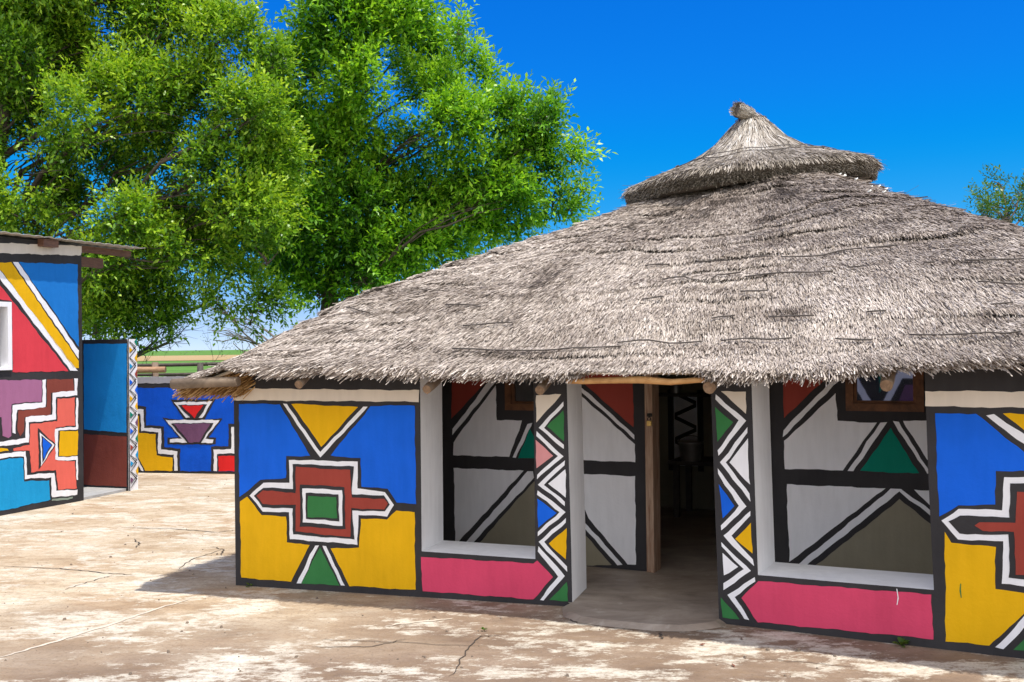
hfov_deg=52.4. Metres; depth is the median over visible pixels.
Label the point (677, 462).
table
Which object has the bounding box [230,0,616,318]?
broadleaf tree
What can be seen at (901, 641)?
weed
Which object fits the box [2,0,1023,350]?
sky
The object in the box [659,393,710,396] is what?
wall shelf
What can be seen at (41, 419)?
painted hut
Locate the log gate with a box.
[137,362,166,376]
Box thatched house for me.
[170,101,1023,658]
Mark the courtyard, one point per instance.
(349, 639)
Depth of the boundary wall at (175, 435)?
13.95 m
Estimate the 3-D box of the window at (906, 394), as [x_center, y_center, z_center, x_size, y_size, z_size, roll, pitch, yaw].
[2.422,0.255,6.759,0.479,0.399,0.082,-1,0,26]
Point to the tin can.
(675, 389)
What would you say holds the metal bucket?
on the table
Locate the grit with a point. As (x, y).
(296, 656)
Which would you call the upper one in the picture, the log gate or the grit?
the log gate
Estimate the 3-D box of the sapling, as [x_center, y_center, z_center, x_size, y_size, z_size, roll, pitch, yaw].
[-6.347,0.173,24.072,3.455,3.356,2.287,-1,0,35]
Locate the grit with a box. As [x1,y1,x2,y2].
[0,484,1021,681]
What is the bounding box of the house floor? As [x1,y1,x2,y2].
[562,507,725,631]
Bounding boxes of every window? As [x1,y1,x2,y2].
[0,302,11,369]
[505,376,533,410]
[845,366,923,411]
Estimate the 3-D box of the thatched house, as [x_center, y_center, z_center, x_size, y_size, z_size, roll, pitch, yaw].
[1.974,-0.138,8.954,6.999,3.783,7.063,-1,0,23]
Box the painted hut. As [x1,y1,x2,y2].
[0,231,140,515]
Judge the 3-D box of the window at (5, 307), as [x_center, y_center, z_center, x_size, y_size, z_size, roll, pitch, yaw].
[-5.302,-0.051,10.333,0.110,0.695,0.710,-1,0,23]
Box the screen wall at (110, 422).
[82,338,137,490]
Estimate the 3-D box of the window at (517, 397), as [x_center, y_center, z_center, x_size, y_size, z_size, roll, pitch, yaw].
[0.177,0.306,7.857,0.480,0.435,0.082,-1,0,26]
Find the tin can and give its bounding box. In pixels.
[670,384,681,393]
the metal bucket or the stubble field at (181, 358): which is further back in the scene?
the stubble field at (181, 358)
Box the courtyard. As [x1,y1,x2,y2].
[0,473,1023,681]
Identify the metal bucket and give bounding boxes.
[678,435,703,461]
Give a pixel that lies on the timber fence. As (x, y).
(200, 365)
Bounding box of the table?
[668,456,713,516]
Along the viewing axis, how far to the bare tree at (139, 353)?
18.60 m
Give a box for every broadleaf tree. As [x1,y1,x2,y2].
[0,0,327,354]
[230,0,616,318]
[962,163,1023,226]
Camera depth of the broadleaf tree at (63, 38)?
16.33 m
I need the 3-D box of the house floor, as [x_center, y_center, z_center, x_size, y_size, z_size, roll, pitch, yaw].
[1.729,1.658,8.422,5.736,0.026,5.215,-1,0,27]
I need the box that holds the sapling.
[181,283,273,356]
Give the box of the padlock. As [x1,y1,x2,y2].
[647,417,651,425]
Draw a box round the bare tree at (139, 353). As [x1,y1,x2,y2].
[94,280,265,376]
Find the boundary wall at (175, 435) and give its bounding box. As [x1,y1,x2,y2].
[137,376,234,473]
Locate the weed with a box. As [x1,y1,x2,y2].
[892,637,909,647]
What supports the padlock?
hanging from the thatched house
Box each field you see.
[137,350,247,376]
[137,355,238,360]
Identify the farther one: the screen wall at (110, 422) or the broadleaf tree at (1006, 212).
the broadleaf tree at (1006, 212)
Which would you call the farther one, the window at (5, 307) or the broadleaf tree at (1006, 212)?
the broadleaf tree at (1006, 212)
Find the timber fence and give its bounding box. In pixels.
[137,362,218,375]

